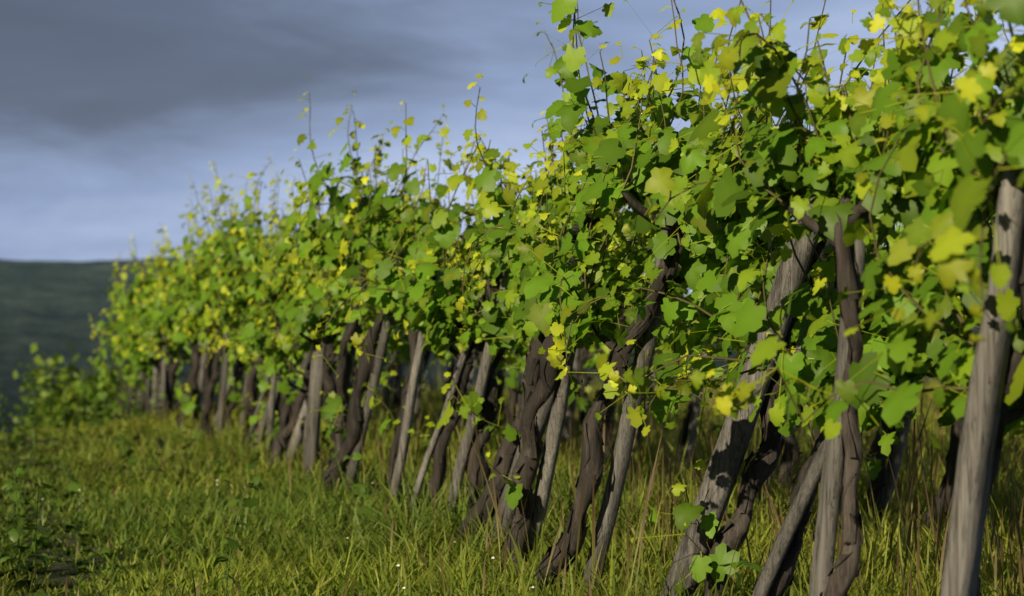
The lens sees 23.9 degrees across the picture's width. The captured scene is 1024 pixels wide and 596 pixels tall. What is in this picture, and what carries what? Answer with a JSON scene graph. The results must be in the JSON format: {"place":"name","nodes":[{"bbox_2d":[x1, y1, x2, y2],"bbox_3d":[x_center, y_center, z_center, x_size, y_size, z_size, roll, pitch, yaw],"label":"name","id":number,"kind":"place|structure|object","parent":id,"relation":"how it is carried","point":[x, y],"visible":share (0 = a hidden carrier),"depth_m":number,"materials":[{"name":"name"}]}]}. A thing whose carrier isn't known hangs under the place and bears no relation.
{"place":"outdoors","nodes":[
{"label":"outdoors","id":0,"kind":"place"},
{"bbox_2d":[0,257,1018,433],"bbox_3d":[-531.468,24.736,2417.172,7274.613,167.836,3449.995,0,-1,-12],"label":"hill","id":1,"kind":"structure","parent":0,"point":[47,307],"depth_m":2259.50,"materials":[{"name":"green plant"}]},
{"bbox_2d":[0,351,1023,595],"bbox_3d":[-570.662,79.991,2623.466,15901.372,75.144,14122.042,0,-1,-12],"label":"ground","id":2,"kind":"structure","parent":0,"point":[57,568],"depth_m":13.98,"materials":[{"name":"green plant"}]},
{"bbox_2d":[12,343,182,433],"bbox_3d":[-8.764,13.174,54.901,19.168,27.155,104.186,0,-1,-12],"label":"bush","id":3,"kind":"object","parent":2,"relation":"on","point":[72,381],"depth_m":56.21,"materials":[{"name":"green plant"}]},
{"bbox_2d":[42,451,534,589],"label":"flowers","id":4,"kind":"object","parent":2,"relation":"on","point":[399,565],"visible":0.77,"depth_m":11.67,"materials":[{"name":"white plant"}]},
{"bbox_2d":[0,364,731,595],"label":"weeds","id":5,"kind":"object","parent":2,"relation":"on","point":[44,541],"visible":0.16,"depth_m":15.57,"materials":[{"name":"green plant"}]},
{"bbox_2d":[64,0,1023,595],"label":"vine","id":6,"kind":"object","parent":2,"relation":"on","point":[922,196],"depth_m":10.78,"materials":[{"name":"green plant"}]},
{"bbox_2d":[119,161,1023,595],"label":"vine stakes","id":7,"kind":"object","parent":2,"relation":"on","point":[973,473],"visible":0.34,"depth_m":10.04,"materials":[{"name":"grey wood"}]},
{"bbox_2d":[203,1,1021,548],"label":"vine row","id":8,"kind":"object","parent":2,"relation":"on","point":[878,482],"depth_m":18.81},
{"bbox_2d":[203,5,1019,456],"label":"vine shoots","id":9,"kind":"object","parent":8,"relation":"attached to","point":[687,293],"visible":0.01,"depth_m":19.69,"materials":[{"name":"green plant"}]},
{"bbox_2d":[259,264,1018,518],"bbox_3d":[-0.589,1.462,28.552,0.949,3.582,43.347,0,-1,-12],"label":"vine stakes row","id":10,"kind":"object","parent":2,"relation":"on","point":[895,457],"visible":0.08,"depth_m":19.62,"materials":[{"name":"grey wood"}]},
{"bbox_2d":[0,0,1023,298],"label":"sky","id":11,"kind":"structure","parent":0,"point":[109,109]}
]}

